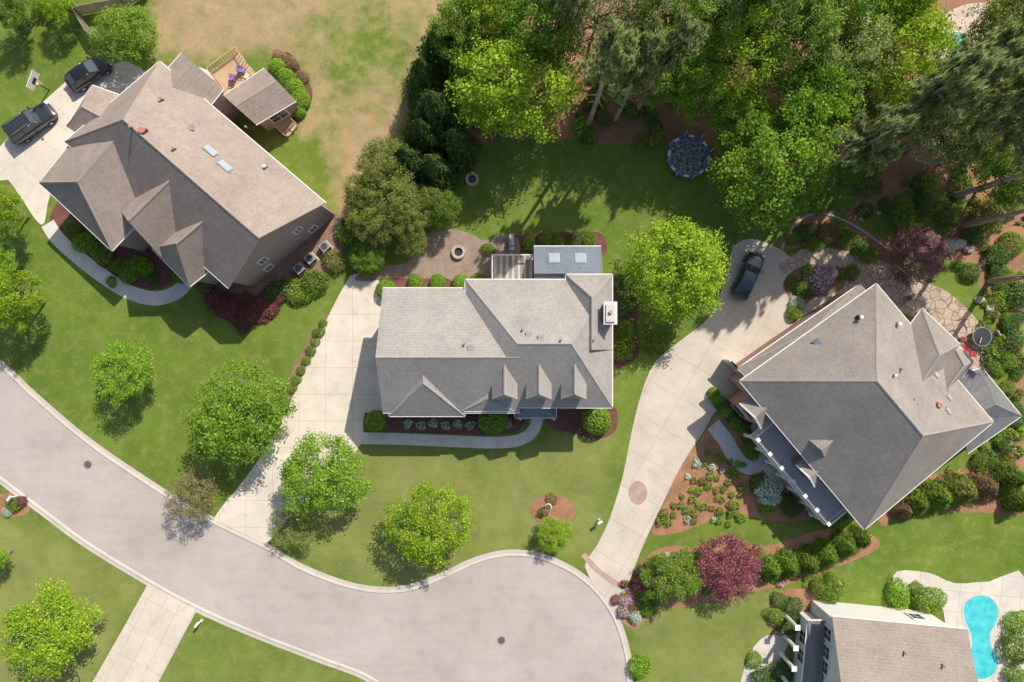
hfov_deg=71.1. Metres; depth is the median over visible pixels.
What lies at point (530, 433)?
path
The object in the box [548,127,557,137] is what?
plant
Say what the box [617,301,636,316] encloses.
shrub
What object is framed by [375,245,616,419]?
house
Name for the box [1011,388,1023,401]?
plant
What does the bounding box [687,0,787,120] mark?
tree
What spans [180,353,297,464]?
tree
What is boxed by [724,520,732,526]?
plant
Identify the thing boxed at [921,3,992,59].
patio
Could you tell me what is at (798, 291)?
shrub
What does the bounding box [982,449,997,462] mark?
plant
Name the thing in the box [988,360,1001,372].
plant
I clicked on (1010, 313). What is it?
plant
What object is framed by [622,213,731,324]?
tree
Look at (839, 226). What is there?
shrub
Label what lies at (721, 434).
path
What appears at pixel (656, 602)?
shrub
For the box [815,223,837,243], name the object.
shrub
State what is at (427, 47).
evergreen tree
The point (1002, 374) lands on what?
plant
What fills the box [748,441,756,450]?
shrub
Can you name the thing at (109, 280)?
shrub
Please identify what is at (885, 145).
pine tree
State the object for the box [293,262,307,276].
air conditioner
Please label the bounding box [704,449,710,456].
plant
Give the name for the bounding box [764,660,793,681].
shrub
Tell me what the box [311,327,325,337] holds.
shrub
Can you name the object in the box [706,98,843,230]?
tree
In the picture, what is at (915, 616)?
window
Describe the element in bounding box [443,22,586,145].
tree
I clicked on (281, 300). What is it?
shrub
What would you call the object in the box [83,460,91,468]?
manhole cover
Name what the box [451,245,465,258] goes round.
fire pit
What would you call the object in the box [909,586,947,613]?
shrub
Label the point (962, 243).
boulder
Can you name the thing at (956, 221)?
plant
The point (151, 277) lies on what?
shrub
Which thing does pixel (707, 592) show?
shrub
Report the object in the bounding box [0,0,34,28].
tree
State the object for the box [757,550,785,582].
evergreen tree
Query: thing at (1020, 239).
shrub
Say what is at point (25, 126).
parked car
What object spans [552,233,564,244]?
shrub
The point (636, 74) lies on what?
pine tree
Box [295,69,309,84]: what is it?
shrub
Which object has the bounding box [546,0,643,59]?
tree
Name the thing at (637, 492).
brick medallion
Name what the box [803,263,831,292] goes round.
shrub
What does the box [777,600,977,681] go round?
house
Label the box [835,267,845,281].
shrub
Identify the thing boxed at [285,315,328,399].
planting bed
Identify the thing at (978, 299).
boulder
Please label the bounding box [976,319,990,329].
plant
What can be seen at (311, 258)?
air conditioner
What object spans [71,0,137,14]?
wooden fence
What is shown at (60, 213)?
planting bed
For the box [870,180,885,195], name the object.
plant
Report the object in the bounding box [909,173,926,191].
plant
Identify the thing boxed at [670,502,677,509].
plant
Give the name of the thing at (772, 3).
pine tree
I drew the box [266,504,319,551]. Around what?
tree
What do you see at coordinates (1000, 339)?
plant
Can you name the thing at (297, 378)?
shrub
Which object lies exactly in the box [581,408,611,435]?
shrub
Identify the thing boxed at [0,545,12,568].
tree
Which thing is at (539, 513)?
shrub
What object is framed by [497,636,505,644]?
manhole cover
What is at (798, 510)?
shrub
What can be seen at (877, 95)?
tree
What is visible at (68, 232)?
shrub
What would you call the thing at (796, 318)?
shrub
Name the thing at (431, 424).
plant
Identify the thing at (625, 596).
shrub
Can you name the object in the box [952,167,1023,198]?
pine tree
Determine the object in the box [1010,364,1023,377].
plant
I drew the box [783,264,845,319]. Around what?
planting bed
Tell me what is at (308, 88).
planting bed
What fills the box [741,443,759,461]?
shrub
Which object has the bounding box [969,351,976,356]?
patio chair
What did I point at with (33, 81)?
basketball hoop
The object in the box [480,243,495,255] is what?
shrub
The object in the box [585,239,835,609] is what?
driveway
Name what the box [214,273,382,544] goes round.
driveway
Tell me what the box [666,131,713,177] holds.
trampoline
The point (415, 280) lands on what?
shrub
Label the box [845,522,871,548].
evergreen tree
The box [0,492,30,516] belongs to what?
planting bed
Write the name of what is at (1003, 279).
pine tree
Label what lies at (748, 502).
planting bed
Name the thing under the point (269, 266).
window
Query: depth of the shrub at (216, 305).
69.31 m
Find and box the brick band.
[581,553,629,590]
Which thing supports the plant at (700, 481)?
on the planting bed at (748, 502)
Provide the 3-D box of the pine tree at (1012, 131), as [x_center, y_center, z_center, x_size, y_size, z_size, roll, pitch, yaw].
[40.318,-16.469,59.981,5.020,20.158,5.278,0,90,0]
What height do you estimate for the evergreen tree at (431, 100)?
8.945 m
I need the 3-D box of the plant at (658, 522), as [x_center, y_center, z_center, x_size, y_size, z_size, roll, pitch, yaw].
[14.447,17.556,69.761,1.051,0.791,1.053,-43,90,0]
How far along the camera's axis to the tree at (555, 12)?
60.60 m
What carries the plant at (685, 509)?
on the planting bed at (748, 502)
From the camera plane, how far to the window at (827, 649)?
65.47 m
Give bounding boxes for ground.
[0,0,1023,681]
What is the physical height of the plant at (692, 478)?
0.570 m
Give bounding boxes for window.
[256,256,269,264]
[263,263,274,271]
[269,109,290,123]
[292,225,303,234]
[307,224,318,232]
[796,644,803,664]
[798,627,805,646]
[823,642,831,662]
[823,658,829,677]
[824,623,832,644]
[904,612,927,620]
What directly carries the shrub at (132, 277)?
on the planting bed at (60, 213)
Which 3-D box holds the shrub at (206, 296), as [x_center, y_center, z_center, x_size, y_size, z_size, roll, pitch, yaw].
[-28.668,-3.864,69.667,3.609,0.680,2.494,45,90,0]
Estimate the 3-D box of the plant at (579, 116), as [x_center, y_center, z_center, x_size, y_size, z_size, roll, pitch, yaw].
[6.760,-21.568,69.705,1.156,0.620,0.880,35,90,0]
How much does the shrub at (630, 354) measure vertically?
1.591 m
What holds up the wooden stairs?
attached to the house at (181, 174)
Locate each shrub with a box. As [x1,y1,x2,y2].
[1,506,12,516]
[4,496,22,511]
[13,12,31,34]
[16,495,28,507]
[28,0,61,20]
[62,219,82,239]
[70,232,99,253]
[90,242,113,266]
[105,276,116,287]
[110,256,129,273]
[118,259,139,284]
[127,255,153,276]
[146,271,159,286]
[171,271,183,283]
[176,479,199,498]
[196,281,214,292]
[203,286,229,313]
[210,296,234,317]
[218,300,237,321]
[219,291,237,305]
[227,304,246,323]
[231,301,251,335]
[239,305,261,328]
[242,303,272,324]
[251,297,279,319]
[258,291,270,306]
[259,289,281,314]
[264,280,287,302]
[267,283,286,304]
[268,57,285,75]
[271,49,287,63]
[275,68,295,87]
[281,55,299,71]
[281,275,307,308]
[284,78,304,97]
[287,383,297,393]
[290,375,302,385]
[292,89,310,110]
[293,106,306,118]
[293,280,314,303]
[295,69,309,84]
[296,366,305,374]
[299,268,330,297]
[301,355,311,364]
[305,345,315,356]
[310,337,320,346]
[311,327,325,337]
[319,319,327,326]
[322,249,350,272]
[334,226,358,250]
[341,216,354,228]
[350,243,384,275]
[364,410,385,431]
[376,280,395,298]
[407,273,422,286]
[429,273,445,286]
[452,273,467,286]
[470,273,485,278]
[477,414,507,434]
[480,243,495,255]
[522,236,534,251]
[537,231,552,244]
[537,506,550,516]
[545,492,558,504]
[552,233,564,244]
[564,231,580,244]
[580,230,594,244]
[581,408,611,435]
[610,594,620,605]
[613,272,624,290]
[613,334,635,361]
[614,283,630,306]
[616,319,635,338]
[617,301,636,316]
[617,605,629,617]
[619,594,635,607]
[622,326,635,340]
[624,598,639,613]
[627,654,651,679]
[629,609,641,624]
[630,579,644,594]
[634,589,651,603]
[639,602,656,617]
[640,328,670,355]
[644,557,658,579]
[647,588,664,604]
[692,550,704,565]
[700,579,713,594]
[707,387,719,400]
[710,394,724,405]
[714,399,727,410]
[718,399,729,412]
[720,405,733,417]
[724,410,736,421]
[728,412,739,423]
[730,416,742,428]
[733,420,747,431]
[736,421,749,432]
[739,427,751,436]
[741,431,752,442]
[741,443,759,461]
[743,437,753,444]
[746,649,762,668]
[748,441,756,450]
[749,474,764,492]
[750,545,764,560]
[750,666,775,681]
[753,474,782,505]
[758,499,774,514]
[764,607,786,627]
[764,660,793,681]
[769,592,789,608]
[775,491,791,508]
[777,615,799,636]
[782,493,803,518]
[783,232,801,245]
[783,596,802,616]
[785,274,798,288]
[786,305,802,322]
[788,295,805,309]
[791,279,818,298]
[794,223,817,241]
[801,264,815,278]
[802,236,825,252]
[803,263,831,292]
[808,577,826,597]
[810,201,825,215]
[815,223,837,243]
[818,264,837,284]
[818,573,844,604]
[821,516,842,528]
[830,219,847,236]
[833,229,860,248]
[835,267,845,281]
[836,510,849,521]
[838,165,863,184]
[845,150,882,189]
[851,239,868,254]
[861,247,879,263]
[878,197,893,212]
[885,577,910,609]
[888,196,917,232]
[908,580,923,595]
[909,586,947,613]
[913,193,933,217]
[917,173,939,195]
[932,199,956,228]
[949,174,972,192]
[958,262,981,283]
[962,225,991,244]
[966,197,1005,239]
[970,451,988,468]
[984,243,1010,266]
[989,287,1013,310]
[991,186,1023,217]
[991,266,1018,285]
[993,436,1007,449]
[996,231,1023,257]
[998,351,1018,371]
[1000,380,1016,395]
[1000,629,1023,664]
[1001,610,1023,632]
[1001,663,1023,681]
[1002,280,1023,309]
[1002,327,1023,353]
[1007,312,1023,326]
[1011,401,1023,413]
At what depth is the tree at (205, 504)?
66.34 m
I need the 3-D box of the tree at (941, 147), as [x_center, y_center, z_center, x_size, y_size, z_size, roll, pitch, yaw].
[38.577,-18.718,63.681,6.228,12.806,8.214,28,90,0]
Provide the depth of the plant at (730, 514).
69.73 m
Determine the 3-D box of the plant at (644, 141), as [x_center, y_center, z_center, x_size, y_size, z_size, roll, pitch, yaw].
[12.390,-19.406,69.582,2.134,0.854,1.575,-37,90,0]
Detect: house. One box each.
[39,53,334,288]
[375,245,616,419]
[722,283,1021,529]
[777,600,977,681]
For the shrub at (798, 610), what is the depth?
69.21 m
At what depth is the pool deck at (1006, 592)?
69.98 m
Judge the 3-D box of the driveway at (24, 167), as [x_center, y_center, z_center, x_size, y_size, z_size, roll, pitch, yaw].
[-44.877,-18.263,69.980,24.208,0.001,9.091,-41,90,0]
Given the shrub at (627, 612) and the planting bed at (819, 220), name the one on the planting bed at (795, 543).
the shrub at (627, 612)
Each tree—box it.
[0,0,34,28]
[0,184,29,243]
[0,243,22,282]
[0,260,47,332]
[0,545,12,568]
[0,575,105,681]
[33,0,80,23]
[86,336,157,409]
[87,0,162,66]
[160,464,218,524]
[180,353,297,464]
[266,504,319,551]
[276,427,374,522]
[342,170,388,215]
[343,200,396,247]
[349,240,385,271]
[352,133,415,194]
[358,172,420,228]
[379,479,476,571]
[383,202,430,241]
[391,140,441,187]
[393,227,427,257]
[398,115,451,163]
[401,57,454,115]
[403,87,471,152]
[408,182,445,218]
[411,21,475,93]
[412,149,467,200]
[424,0,500,75]
[424,187,461,228]
[435,123,485,176]
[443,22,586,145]
[453,0,526,47]
[495,0,589,70]
[527,0,599,47]
[535,516,574,553]
[542,0,599,52]
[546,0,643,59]
[575,9,640,126]
[580,57,634,108]
[585,0,680,47]
[613,27,669,121]
[617,16,689,110]
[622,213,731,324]
[630,0,726,71]
[635,3,705,109]
[637,545,705,605]
[649,45,730,125]
[685,0,751,66]
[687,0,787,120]
[694,0,791,38]
[694,531,763,606]
[705,83,779,154]
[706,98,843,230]
[715,0,779,48]
[715,0,816,50]
[733,0,846,94]
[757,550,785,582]
[767,58,869,151]
[767,545,802,581]
[790,541,825,578]
[791,0,896,59]
[806,0,897,101]
[807,105,921,177]
[808,535,840,571]
[817,100,923,170]
[821,0,964,122]
[823,525,858,561]
[827,60,896,124]
[837,37,1003,150]
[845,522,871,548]
[858,0,937,38]
[866,46,1006,137]
[867,40,1023,138]
[884,223,947,289]
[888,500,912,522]
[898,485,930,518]
[902,62,1023,151]
[904,86,1000,169]
[909,107,974,155]
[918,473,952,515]
[922,106,1023,168]
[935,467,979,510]
[942,91,1023,186]
[947,0,1023,79]
[948,19,1023,85]
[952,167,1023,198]
[954,0,1023,79]
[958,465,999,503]
[960,194,1023,229]
[973,151,1023,209]
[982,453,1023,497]
[983,55,1019,95]
[986,275,1023,283]
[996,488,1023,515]
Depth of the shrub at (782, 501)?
69.46 m
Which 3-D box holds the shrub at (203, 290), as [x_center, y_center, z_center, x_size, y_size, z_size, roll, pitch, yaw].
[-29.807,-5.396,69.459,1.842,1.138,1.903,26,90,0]
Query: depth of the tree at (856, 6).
59.19 m
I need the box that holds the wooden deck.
[206,47,254,93]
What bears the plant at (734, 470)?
on the planting bed at (748, 502)
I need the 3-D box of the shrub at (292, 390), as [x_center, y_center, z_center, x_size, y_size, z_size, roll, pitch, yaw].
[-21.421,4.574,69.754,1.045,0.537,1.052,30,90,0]
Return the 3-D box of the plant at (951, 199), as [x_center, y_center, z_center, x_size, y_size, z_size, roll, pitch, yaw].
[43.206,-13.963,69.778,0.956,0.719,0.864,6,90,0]
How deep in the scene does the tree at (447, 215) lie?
66.51 m
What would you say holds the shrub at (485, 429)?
on the mulch bed at (396, 425)
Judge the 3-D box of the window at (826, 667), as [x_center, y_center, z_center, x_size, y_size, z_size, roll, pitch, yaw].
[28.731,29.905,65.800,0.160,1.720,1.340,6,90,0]
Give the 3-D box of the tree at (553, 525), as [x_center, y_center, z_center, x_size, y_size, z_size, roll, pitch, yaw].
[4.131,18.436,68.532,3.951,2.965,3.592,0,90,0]
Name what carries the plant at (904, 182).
on the ground
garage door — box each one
[722,358,737,369]
[729,363,740,372]
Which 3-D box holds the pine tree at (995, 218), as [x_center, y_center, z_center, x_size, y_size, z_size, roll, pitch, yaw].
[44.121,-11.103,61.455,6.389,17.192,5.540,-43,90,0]
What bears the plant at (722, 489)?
on the planting bed at (748, 502)
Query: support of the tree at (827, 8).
on the ground
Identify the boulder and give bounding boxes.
[942,238,958,252]
[953,238,966,248]
[963,244,974,252]
[971,342,981,349]
[974,296,984,303]
[985,305,994,311]
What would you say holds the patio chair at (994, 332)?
on the patio at (953, 316)
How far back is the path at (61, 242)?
69.97 m
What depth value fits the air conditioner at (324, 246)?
69.12 m
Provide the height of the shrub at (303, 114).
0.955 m
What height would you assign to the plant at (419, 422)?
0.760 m
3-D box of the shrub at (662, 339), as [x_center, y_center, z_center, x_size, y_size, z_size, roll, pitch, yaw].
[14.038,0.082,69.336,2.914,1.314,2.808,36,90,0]
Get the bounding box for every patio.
[355,229,519,282]
[779,247,999,374]
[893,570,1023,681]
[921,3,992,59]
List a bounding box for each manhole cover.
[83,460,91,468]
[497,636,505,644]
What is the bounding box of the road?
[0,368,626,681]
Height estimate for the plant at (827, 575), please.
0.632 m
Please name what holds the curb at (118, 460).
on the road
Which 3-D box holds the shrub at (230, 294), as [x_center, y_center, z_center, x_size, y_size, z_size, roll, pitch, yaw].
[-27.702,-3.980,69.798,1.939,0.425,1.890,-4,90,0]
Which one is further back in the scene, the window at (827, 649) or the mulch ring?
the mulch ring
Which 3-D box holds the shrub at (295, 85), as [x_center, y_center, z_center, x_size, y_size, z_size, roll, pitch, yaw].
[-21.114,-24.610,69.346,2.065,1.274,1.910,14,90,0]
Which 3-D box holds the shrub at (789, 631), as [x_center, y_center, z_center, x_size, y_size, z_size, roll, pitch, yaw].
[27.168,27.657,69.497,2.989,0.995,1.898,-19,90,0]
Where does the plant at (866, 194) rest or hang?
on the ground
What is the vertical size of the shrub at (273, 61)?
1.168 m
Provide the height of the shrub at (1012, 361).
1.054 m
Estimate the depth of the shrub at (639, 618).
69.49 m
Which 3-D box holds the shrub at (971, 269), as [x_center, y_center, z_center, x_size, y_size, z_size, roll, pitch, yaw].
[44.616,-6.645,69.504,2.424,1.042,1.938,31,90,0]
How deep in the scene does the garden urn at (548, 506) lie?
69.37 m
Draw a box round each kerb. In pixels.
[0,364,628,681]
[0,476,377,681]
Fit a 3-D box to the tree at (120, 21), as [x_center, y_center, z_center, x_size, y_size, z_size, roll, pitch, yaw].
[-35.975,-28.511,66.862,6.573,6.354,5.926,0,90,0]
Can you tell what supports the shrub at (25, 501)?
on the planting bed at (25, 510)
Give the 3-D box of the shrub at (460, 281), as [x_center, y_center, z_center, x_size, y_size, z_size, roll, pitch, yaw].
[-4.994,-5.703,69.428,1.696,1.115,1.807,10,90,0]
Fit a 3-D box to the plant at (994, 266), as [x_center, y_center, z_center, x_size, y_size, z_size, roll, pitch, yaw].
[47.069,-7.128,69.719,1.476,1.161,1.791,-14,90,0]
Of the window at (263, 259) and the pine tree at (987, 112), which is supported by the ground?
the pine tree at (987, 112)
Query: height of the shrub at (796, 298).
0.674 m
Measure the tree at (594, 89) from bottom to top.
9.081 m
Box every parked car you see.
[1,101,57,144]
[62,52,113,92]
[731,250,764,301]
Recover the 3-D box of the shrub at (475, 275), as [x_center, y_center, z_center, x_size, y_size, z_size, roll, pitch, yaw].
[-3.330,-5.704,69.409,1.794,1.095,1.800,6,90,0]
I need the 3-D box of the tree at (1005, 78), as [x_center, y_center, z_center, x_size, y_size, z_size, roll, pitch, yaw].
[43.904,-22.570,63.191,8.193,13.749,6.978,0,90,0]
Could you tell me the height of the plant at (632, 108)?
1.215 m
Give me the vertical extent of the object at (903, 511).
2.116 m
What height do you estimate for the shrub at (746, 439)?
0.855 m
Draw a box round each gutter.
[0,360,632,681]
[0,480,372,681]
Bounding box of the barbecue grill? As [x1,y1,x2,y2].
[509,234,513,249]
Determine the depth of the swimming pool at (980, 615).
69.96 m
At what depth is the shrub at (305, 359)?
69.70 m
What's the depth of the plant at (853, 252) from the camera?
69.56 m
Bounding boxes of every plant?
[404,419,412,428]
[415,421,425,429]
[427,418,437,427]
[441,421,449,429]
[453,418,461,428]
[465,420,475,430]
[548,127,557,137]
[572,119,587,135]
[577,115,586,124]
[580,127,596,143]
[581,94,600,110]
[581,129,594,144]
[594,108,611,125]
[618,97,633,109]
[623,101,639,118]
[631,133,649,150]
[636,102,647,116]
[644,103,657,115]
[644,108,657,125]
[648,119,663,137]
[649,131,665,149]
[654,130,667,141]
[655,515,664,525]
[658,508,668,519]
[664,518,672,526]
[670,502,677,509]
[677,501,684,509]
[682,506,691,515]
[683,515,690,523]
[688,495,695,503]
[690,477,696,484]
[690,510,698,517]
[690,518,697,523]
[692,457,701,467]
[694,488,702,496]
[695,502,702,509]
[697,477,706,485]
[700,502,708,510]
[703,481,712,490]
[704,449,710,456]
[705,471,715,480]
[707,463,715,470]
[714,507,723,516]
[714,517,722,524]
[717,453,725,461]
[718,485,727,493]
[724,479,731,486]
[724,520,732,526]
[725,500,735,509]
[726,509,734,517]
[730,468,738,477]
[733,460,741,468]
[733,500,740,509]
[734,511,742,520]
[737,483,746,492]
[738,514,746,522]
[776,580,784,587]
[823,571,832,579]
[845,264,860,281]
[850,246,863,260]
[855,181,872,198]
[855,202,874,220]
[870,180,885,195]
[891,201,909,217]
[893,253,906,265]
[902,176,911,186]
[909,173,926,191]
[950,194,958,201]
[950,216,959,226]
[952,261,962,271]
[959,270,972,279]
[967,196,979,205]
[973,463,987,474]
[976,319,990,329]
[977,243,989,252]
[979,345,989,354]
[979,444,987,451]
[980,354,993,366]
[982,289,991,296]
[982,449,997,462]
[983,457,997,475]
[984,309,1000,323]
[984,348,1000,360]
[986,258,1001,275]
[986,361,997,375]
[987,262,1008,284]
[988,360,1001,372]
[989,341,1001,353]
[992,282,1007,291]
[992,334,1006,346]
[992,343,1008,359]
[992,430,1002,441]
[994,369,1005,377]
[995,361,1005,375]
[995,439,1011,454]
[998,320,1016,332]
[999,311,1016,323]
[999,316,1016,332]
[1002,427,1017,442]
[1007,442,1023,458]
[1008,286,1023,301]
[1008,372,1022,381]
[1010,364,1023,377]
[1010,411,1023,429]
[1011,349,1023,358]
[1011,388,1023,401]
[1013,355,1023,369]
[1013,426,1023,439]
[1014,324,1023,334]
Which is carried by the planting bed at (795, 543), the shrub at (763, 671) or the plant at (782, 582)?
the plant at (782, 582)
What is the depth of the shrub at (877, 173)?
69.00 m
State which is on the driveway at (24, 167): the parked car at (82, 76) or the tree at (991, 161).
the parked car at (82, 76)
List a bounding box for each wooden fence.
[69,1,110,49]
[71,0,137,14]
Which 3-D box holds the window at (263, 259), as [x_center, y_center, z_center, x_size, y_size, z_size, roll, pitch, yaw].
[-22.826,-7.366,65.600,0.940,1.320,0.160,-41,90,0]
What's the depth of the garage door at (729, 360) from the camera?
68.23 m
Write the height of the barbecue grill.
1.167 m
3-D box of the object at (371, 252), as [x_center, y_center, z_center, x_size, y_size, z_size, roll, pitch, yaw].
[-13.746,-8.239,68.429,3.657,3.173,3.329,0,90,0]
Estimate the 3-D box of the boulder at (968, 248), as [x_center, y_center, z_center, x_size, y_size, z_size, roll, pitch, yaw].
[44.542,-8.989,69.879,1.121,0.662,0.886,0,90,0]
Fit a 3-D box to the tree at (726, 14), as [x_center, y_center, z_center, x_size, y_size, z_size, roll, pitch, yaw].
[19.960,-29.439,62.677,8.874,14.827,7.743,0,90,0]
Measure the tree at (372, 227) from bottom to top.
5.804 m
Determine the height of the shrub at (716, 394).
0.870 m
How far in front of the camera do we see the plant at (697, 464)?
69.70 m
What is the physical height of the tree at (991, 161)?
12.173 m
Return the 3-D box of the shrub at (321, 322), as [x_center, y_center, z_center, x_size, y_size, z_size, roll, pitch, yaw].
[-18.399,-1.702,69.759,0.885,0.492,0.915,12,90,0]
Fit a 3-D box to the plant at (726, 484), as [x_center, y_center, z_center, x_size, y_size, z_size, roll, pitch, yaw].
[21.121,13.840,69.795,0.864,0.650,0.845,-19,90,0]
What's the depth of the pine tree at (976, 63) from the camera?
51.23 m
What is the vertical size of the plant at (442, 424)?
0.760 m
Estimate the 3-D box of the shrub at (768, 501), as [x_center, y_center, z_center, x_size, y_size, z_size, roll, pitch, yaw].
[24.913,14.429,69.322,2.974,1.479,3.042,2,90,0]
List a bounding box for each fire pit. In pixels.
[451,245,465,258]
[465,172,478,185]
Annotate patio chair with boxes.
[228,74,235,82]
[236,65,243,72]
[241,72,250,79]
[961,344,970,351]
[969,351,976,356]
[991,330,1000,337]
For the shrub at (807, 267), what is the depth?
69.55 m
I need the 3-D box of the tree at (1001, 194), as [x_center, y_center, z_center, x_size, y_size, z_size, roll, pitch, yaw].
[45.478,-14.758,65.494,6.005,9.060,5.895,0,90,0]
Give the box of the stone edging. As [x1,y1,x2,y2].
[780,212,887,249]
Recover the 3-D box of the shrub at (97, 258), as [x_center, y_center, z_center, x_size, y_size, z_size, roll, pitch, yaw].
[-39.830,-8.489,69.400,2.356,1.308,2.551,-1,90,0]
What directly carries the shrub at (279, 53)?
on the planting bed at (308, 88)
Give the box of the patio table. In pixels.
[972,327,991,345]
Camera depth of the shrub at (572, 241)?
69.42 m
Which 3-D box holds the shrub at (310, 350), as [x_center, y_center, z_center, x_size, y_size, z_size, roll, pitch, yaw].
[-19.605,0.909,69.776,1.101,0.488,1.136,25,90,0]
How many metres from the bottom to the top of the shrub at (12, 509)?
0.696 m
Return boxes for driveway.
[0,60,144,224]
[93,583,196,681]
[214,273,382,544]
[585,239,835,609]
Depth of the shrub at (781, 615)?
69.33 m
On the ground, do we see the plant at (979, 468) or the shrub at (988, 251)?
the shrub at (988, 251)
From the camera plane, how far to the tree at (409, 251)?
67.47 m
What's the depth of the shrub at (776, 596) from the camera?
69.51 m
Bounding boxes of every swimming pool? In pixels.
[947,31,969,48]
[961,594,999,681]
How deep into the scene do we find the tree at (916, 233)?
66.41 m
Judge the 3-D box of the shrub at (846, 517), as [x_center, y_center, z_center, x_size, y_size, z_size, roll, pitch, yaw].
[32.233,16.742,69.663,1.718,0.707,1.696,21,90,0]
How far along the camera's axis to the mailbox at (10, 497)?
68.95 m
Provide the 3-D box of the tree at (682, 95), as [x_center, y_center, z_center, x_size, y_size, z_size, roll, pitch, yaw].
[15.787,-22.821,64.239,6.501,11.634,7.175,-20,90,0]
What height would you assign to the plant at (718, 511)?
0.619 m
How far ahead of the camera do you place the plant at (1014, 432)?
69.43 m
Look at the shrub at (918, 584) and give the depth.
69.54 m
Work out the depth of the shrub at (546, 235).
69.43 m
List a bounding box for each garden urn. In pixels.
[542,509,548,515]
[545,503,551,509]
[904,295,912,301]
[957,336,966,342]
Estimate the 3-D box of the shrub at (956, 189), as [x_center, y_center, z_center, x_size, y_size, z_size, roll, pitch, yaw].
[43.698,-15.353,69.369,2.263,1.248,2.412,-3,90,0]
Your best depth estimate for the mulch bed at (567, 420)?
69.98 m
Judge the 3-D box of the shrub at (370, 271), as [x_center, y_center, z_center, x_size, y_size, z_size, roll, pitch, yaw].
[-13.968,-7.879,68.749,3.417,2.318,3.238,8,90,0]
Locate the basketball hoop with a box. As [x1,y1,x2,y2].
[26,70,49,90]
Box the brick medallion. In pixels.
[628,481,646,504]
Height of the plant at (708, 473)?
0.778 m
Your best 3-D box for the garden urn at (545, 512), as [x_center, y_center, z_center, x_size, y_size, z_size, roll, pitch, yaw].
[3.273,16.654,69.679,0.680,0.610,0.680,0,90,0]
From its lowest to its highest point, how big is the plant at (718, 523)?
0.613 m
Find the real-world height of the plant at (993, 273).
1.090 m
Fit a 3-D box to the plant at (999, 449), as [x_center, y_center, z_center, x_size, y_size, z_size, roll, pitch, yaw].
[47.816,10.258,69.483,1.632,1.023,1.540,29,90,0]
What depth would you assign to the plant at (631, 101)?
69.46 m
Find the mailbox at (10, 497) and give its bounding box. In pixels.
[6,494,18,500]
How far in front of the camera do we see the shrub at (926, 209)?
69.28 m
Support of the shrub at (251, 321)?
on the planting bed at (284, 268)
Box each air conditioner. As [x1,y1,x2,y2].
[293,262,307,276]
[304,252,318,266]
[318,240,333,254]
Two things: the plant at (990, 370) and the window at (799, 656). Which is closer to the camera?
the window at (799, 656)
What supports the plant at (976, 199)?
on the ground
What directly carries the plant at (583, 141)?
on the ground
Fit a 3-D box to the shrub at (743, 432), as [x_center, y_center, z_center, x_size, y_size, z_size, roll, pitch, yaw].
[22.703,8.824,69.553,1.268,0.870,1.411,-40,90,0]
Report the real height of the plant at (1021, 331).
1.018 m
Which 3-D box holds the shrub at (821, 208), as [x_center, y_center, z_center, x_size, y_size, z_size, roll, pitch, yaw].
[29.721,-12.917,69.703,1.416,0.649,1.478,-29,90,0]
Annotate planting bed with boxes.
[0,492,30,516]
[49,201,176,288]
[193,212,348,322]
[272,52,311,124]
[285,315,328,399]
[351,271,464,286]
[515,231,607,256]
[616,528,879,628]
[652,406,814,534]
[769,588,817,637]
[778,211,896,264]
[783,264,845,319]
[878,465,1023,526]
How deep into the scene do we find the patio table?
69.24 m
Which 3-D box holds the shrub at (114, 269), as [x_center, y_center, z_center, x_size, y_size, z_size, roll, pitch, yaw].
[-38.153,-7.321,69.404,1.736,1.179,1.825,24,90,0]
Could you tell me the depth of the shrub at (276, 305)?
69.49 m
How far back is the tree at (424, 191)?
66.36 m
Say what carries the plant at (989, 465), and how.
on the planting bed at (988, 507)
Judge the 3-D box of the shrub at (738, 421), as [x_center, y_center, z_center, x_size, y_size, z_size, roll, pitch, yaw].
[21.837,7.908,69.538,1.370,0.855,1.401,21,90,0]
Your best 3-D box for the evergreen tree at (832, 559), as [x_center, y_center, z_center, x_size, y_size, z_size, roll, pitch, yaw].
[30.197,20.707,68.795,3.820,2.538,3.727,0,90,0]
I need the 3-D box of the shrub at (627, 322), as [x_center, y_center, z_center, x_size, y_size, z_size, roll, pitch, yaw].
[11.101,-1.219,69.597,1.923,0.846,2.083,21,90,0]
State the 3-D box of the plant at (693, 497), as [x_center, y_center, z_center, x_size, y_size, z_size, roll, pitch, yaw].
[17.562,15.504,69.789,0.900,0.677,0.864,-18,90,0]
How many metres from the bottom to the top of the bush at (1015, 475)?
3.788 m
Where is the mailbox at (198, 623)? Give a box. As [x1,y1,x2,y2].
[194,618,203,627]
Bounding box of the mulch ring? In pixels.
[530,495,574,524]
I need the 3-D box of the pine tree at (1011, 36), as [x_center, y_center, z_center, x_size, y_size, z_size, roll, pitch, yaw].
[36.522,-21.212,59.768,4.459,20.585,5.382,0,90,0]
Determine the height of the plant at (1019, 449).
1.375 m
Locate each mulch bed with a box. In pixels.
[363,413,525,434]
[545,406,617,438]
[613,277,638,367]
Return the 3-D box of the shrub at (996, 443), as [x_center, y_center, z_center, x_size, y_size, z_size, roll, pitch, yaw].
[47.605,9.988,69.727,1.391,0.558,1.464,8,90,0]
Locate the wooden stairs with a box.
[269,114,297,136]
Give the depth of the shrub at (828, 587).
69.08 m
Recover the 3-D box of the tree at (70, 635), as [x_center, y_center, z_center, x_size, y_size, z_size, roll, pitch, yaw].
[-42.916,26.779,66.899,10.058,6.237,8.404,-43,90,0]
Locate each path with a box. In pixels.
[42,220,192,305]
[199,67,223,93]
[361,419,542,447]
[707,420,764,474]
[741,635,787,681]

